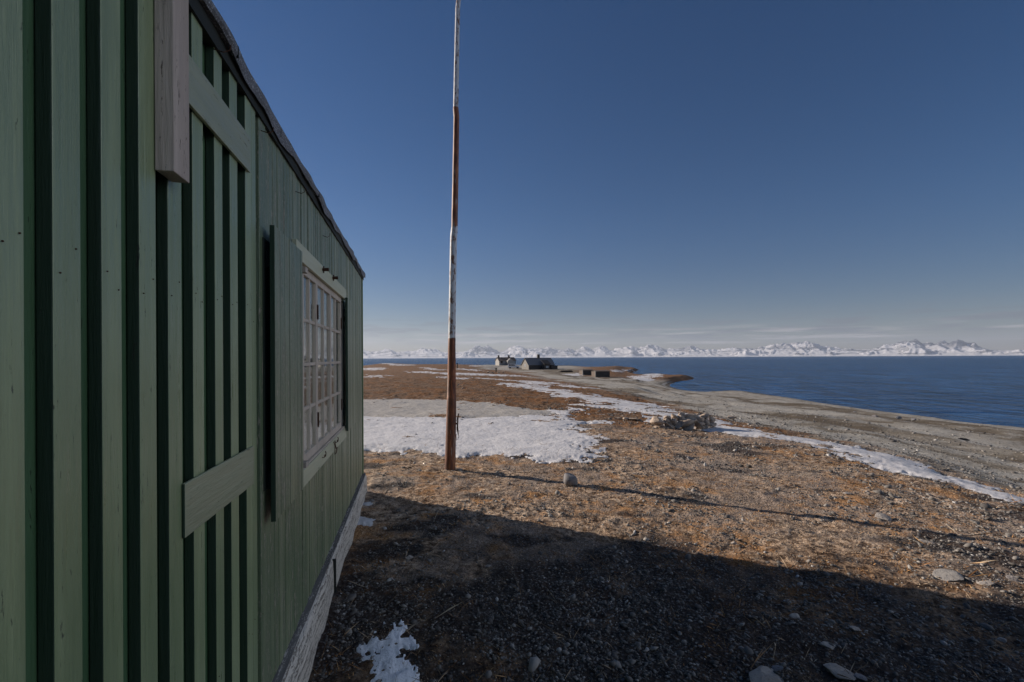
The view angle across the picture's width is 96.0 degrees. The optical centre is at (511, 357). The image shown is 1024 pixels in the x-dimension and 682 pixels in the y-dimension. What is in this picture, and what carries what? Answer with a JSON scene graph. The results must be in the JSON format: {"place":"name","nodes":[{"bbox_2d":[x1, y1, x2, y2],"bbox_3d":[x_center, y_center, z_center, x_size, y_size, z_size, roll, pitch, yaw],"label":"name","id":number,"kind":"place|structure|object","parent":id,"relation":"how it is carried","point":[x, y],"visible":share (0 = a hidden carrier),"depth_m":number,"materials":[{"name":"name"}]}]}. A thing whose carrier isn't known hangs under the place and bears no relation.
{"place":"outdoors","nodes":[
{"label":"outdoors","id":0,"kind":"place"},
{"bbox_2d":[212,0,1023,351],"label":"sky","id":1,"kind":"structure","parent":0,"point":[665,174],"materials":[{"name":"blue"}]},
{"bbox_2d":[308,363,1023,681],"bbox_3d":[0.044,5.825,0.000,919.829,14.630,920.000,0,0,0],"label":"ground","id":2,"kind":"structure","parent":0,"point":[399,382],"depth_m":3.97,"materials":[{"name":"grey gravel"}]},
{"bbox_2d":[0,0,366,681],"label":"wooden hut","id":3,"kind":"object","parent":2,"relation":"on","point":[182,474],"visible":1,"depth_m":1.09,"materials":[{"name":"green paint"}]},
{"bbox_2d":[182,12,253,681],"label":"door","id":4,"kind":"structure","parent":3,"relation":"in","point":[211,496],"depth_m":1.37,"materials":[{"name":"green paint"}]},
{"bbox_2d":[302,266,343,467],"bbox_3d":[-1.243,0.037,3.110,0.075,1.094,1.652,0,0,-12],"label":"window","id":5,"kind":"structure","parent":3,"relation":"in","point":[323,399],"depth_m":2.99,"materials":[{"name":"paint"}]},
{"bbox_2d":[357,517,375,526],"bbox_3d":[-1.408,1.603,4.438,0.280,0.088,0.336,0,0,-18],"label":"snow patch","id":6,"kind":"object","parent":2,"relation":"on","point":[364,521],"visible":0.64,"depth_m":4.41,"materials":[{"name":"white snow"}]},
{"bbox_2d":[363,502,372,505],"bbox_3d":[-1.609,1.591,4.953,0.413,0.067,0.215,0,0,7],"label":"snow patch","id":7,"kind":"object","parent":2,"relation":"on","point":[367,503],"visible":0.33,"depth_m":4.93,"materials":[{"name":"white snow"}]},
{"bbox_2d":[363,367,384,369],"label":"snow patch","id":8,"kind":"object","parent":2,"relation":"on","point":[372,369],"visible":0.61,"depth_m":147.34,"materials":[{"name":"white snow"}]},
{"bbox_2d":[366,374,389,377],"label":"snow patch","id":9,"kind":"object","parent":2,"relation":"on","point":[370,376],"visible":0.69,"depth_m":66.96,"materials":[{"name":"white snow"}]},
{"bbox_2d":[356,620,421,681],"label":"snow patch","id":10,"kind":"object","parent":2,"relation":"on","point":[385,659],"visible":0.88,"depth_m":2.44,"materials":[{"name":"white snow"}]},
{"bbox_2d":[444,0,460,469],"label":"flagpole","id":11,"kind":"object","parent":2,"relation":"on","point":[450,450],"visible":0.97,"depth_m":6.62,"materials":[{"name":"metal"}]},
{"bbox_2d":[363,398,555,417],"bbox_3d":[-3.653,1.955,18.549,9.202,0.405,10.952,0,0,-25],"label":"snow patch","id":12,"kind":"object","parent":2,"relation":"on","point":[411,408],"depth_m":16.87,"materials":[{"name":"white snow"}]},
{"bbox_2d":[406,371,530,376],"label":"snow patch","id":13,"kind":"object","parent":2,"relation":"on","point":[466,373],"visible":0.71,"depth_m":86.28,"materials":[{"name":"white snow"}]},
{"bbox_2d":[364,414,614,463],"bbox_3d":[-1.682,1.839,11.756,10.527,0.425,9.483,0,0,0],"label":"snow patch","id":14,"kind":"object","parent":2,"relation":"on","point":[498,435],"visible":0.74,"depth_m":9.88,"materials":[{"name":"white snow"}]},
{"bbox_2d":[495,355,515,364],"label":"white house","id":15,"kind":"structure","parent":2,"relation":"on","point":[504,360],"depth_m":237.25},
{"bbox_2d":[508,364,519,368],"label":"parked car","id":16,"kind":"object","parent":2,"relation":"on","point":[513,366],"visible":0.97,"depth_m":173.14,"materials":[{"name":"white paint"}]},
{"bbox_2d":[521,354,557,369],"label":"grey house","id":17,"kind":"structure","parent":2,"relation":"on","point":[538,363],"depth_m":158.81,"materials":[{"name":"grey wood"}]},
{"bbox_2d":[506,380,599,388],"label":"snow patch","id":18,"kind":"object","parent":2,"relation":"on","point":[540,382],"visible":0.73,"depth_m":52.69,"materials":[{"name":"white snow"}]},
{"bbox_2d":[563,473,577,485],"bbox_3d":[0.736,1.539,5.776,0.187,0.150,0.186,18,-4,-11],"label":"boulder","id":19,"kind":"object","parent":2,"relation":"on","point":[570,479],"visible":0.99,"depth_m":5.71,"materials":[{"name":"grey stone"}]},
{"bbox_2d":[547,407,608,416],"bbox_3d":[2.165,2.020,17.121,2.496,0.270,4.936,0,0,0],"label":"snow patch","id":20,"kind":"object","parent":2,"relation":"on","point":[562,412],"visible":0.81,"depth_m":16.52,"materials":[{"name":"white snow"}]},
{"bbox_2d":[579,369,592,374],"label":"shed","id":21,"kind":"structure","parent":2,"relation":"on","point":[585,371],"depth_m":117.25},
{"bbox_2d":[567,404,628,409],"bbox_3d":[4.534,2.271,20.564,4.194,0.349,3.093,0,0,-23],"label":"snow patch","id":22,"kind":"object","parent":2,"relation":"on","point":[602,406],"visible":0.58,"depth_m":20.47,"materials":[{"name":"white snow"}]},
{"bbox_2d":[591,370,609,376],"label":"shed","id":23,"kind":"structure","parent":2,"relation":"on","point":[600,373],"depth_m":109.40,"materials":[{"name":"grey wood"}]},
{"bbox_2d":[627,374,662,380],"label":"snow patch","id":24,"kind":"object","parent":2,"relation":"on","point":[641,377],"visible":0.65,"depth_m":118.08,"materials":[{"name":"white snow"}]},
{"bbox_2d":[312,442,1023,681],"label":"stones","id":25,"kind":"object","parent":2,"relation":"on","point":[995,645],"depth_m":3.27,"materials":[{"name":"grey stone"}]},
{"bbox_2d":[319,400,1023,681],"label":"moss cover","id":26,"kind":"object","parent":2,"relation":"on","point":[708,473],"visible":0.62,"depth_m":4.63,"materials":[{"name":"brown plant"}]},
{"bbox_2d":[674,421,683,428],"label":"rock","id":27,"kind":"object","parent":2,"relation":"on","point":[679,424],"visible":0.77,"depth_m":12.21,"materials":[{"name":"grey stone"}]},
{"bbox_2d":[671,419,676,425],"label":"rock","id":28,"kind":"object","parent":27,"relation":"on","point":[674,421],"visible":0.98,"depth_m":12.23,"materials":[{"name":"grey stone"}]},
{"bbox_2d":[680,423,694,429],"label":"rock","id":29,"kind":"object","parent":2,"relation":"on","point":[690,427],"visible":0.43,"depth_m":12.19,"materials":[{"name":"grey stone"}]},
{"bbox_2d":[682,419,693,427],"bbox_3d":[4.683,1.775,12.328,0.414,0.271,0.334,0,0,8],"label":"rock","id":30,"kind":"object","parent":29,"relation":"on","point":[686,422],"visible":0.72,"depth_m":12.20,"materials":[{"name":"grey stone"}]},
{"bbox_2d":[686,417,697,423],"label":"rock","id":31,"kind":"object","parent":29,"relation":"on","point":[695,419],"visible":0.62,"depth_m":12.40,"materials":[{"name":"grey stone"}]},
{"bbox_2d":[496,383,1023,502],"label":"snow patch","id":32,"kind":"object","parent":2,"relation":"on","point":[892,463],"visible":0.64,"depth_m":10.22,"materials":[{"name":"white snow"}]},
{"bbox_2d":[694,422,704,427],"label":"rock","id":33,"kind":"object","parent":32,"relation":"on","point":[700,424],"visible":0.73,"depth_m":12.37,"materials":[{"name":"grey stone"}]},
{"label":"rock","id":34,"kind":"object","parent":32,"relation":"on","visible":0},
{"bbox_2d":[696,416,704,421],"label":"rock","id":35,"kind":"object","parent":34,"relation":"on","point":[700,419],"visible":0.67,"depth_m":12.43,"materials":[{"name":"grey stone"}]},
{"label":"rock","id":36,"kind":"object","parent":32,"relation":"on","visible":0},
{"bbox_2d":[704,418,709,425],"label":"rock","id":37,"kind":"object","parent":36,"relation":"on","point":[706,421],"visible":0.62,"depth_m":12.47,"materials":[{"name":"grey stone"}]},
{"bbox_2d":[700,413,708,418],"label":"rock","id":38,"kind":"object","parent":37,"relation":"on","point":[705,415],"visible":0.68,"depth_m":12.63,"materials":[{"name":"grey stone"}]},
{"bbox_2d":[749,665,781,681],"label":"stone","id":39,"kind":"object","parent":2,"relation":"on","point":[761,673],"visible":0.95,"depth_m":2.27,"materials":[{"name":"grey stone"}]},
{"bbox_2d":[771,665,782,670],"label":"stone","id":40,"kind":"object","parent":2,"relation":"on","point":[775,668],"visible":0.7,"depth_m":2.34,"materials":[{"name":"grey stone"}]},
{"bbox_2d":[789,613,799,618],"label":"stone","id":41,"kind":"object","parent":2,"relation":"on","point":[794,615],"visible":0.99,"depth_m":2.81,"materials":[{"name":"grey stone"}]},
{"bbox_2d":[820,641,835,649],"bbox_3d":[1.737,1.580,2.524,0.089,0.020,0.069,8,3,0],"label":"stone","id":42,"kind":"object","parent":2,"relation":"on","point":[825,644],"visible":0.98,"depth_m":2.52,"materials":[{"name":"grey stone"}]},
{"bbox_2d":[823,663,855,679],"bbox_3d":[1.642,1.573,2.312,0.121,0.027,0.109,1,5,5],"label":"stone","id":43,"kind":"object","parent":2,"relation":"on","point":[834,669],"visible":0.94,"depth_m":2.30,"materials":[{"name":"grey stone"}]},
{"bbox_2d":[849,626,861,630],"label":"stone","id":44,"kind":"object","parent":2,"relation":"on","point":[855,628],"visible":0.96,"depth_m":2.68,"materials":[{"name":"grey stone"}]},
{"bbox_2d":[854,673,866,680],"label":"stone","id":45,"kind":"object","parent":2,"relation":"on","point":[858,676],"visible":1,"depth_m":2.27,"materials":[{"name":"grey stone"}]},
{"bbox_2d":[874,512,891,520],"bbox_3d":[3.771,1.620,4.681,0.156,0.036,0.141,-2,14,-17],"label":"stone","id":46,"kind":"object","parent":2,"relation":"on","point":[883,516],"visible":0.98,"depth_m":4.67,"materials":[{"name":"grey stone"}]},
{"bbox_2d":[918,539,934,543],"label":"stone","id":47,"kind":"object","parent":2,"relation":"on","point":[923,541],"visible":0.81,"depth_m":4.01,"materials":[{"name":"grey stone"}]},
{"bbox_2d":[932,569,963,580],"bbox_3d":[3.172,1.592,3.356,0.208,0.038,0.178,-4,1,13],"label":"stone","id":48,"kind":"object","parent":2,"relation":"on","point":[947,575],"visible":0.99,"depth_m":3.35,"materials":[{"name":"grey stone"}]},
{"bbox_2d":[976,580,994,585],"bbox_3d":[3.338,1.592,3.253,0.113,0.039,0.105,-3,-8,11],"label":"stone","id":49,"kind":"object","parent":2,"relation":"on","point":[987,583],"visible":0.94,"depth_m":3.23,"materials":[{"name":"grey stone"}]},
{"bbox_2d":[996,637,1006,642],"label":"stone","id":50,"kind":"object","parent":2,"relation":"on","point":[1001,639],"visible":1,"depth_m":2.57,"materials":[{"name":"grey stone"}]},
{"bbox_2d":[1005,575,1019,581],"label":"stone","id":51,"kind":"object","parent":2,"relation":"on","point":[1010,577],"visible":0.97,"depth_m":3.32,"materials":[{"name":"grey stone"}]},
{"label":"rock","id":52,"kind":"object","parent":2,"relation":"on","visible":0},
{"bbox_2d":[650,416,664,424],"bbox_3d":[3.866,1.686,12.198,0.376,0.229,0.371,14,-11,-3],"label":"rock","id":53,"kind":"object","parent":52,"relation":"on","point":[655,420],"visible":0.98,"depth_m":12.08,"materials":[{"name":"beige stone"}]},
{"bbox_2d":[363,355,1023,427],"bbox_3d":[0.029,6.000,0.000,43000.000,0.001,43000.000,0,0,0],"label":"sea","id":54,"kind":"structure","parent":0,"point":[981,389],"depth_m":123.33,"materials":[{"name":"liquid"}]},
{"bbox_2d":[363,339,1023,358],"bbox_3d":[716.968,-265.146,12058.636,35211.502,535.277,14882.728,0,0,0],"label":"snowy mountains","id":55,"kind":"structure","parent":0,"point":[916,347],"depth_m":14120.75,"materials":[{"name":"white snow"}]},
{"bbox_2d":[600,385,1023,492],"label":"beach gravel","id":56,"kind":"structure","parent":0,"point":[1012,485],"depth_m":15.88,"materials":[{"name":"grey gravel"}]},
{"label":"rock","id":57,"kind":"object","parent":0,"visible":0},
{"bbox_2d":[709,417,714,422],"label":"rock","id":58,"kind":"object","parent":57,"relation":"on","point":[711,419],"visible":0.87,"depth_m":12.64,"materials":[{"name":"grey stone"}]}
]}

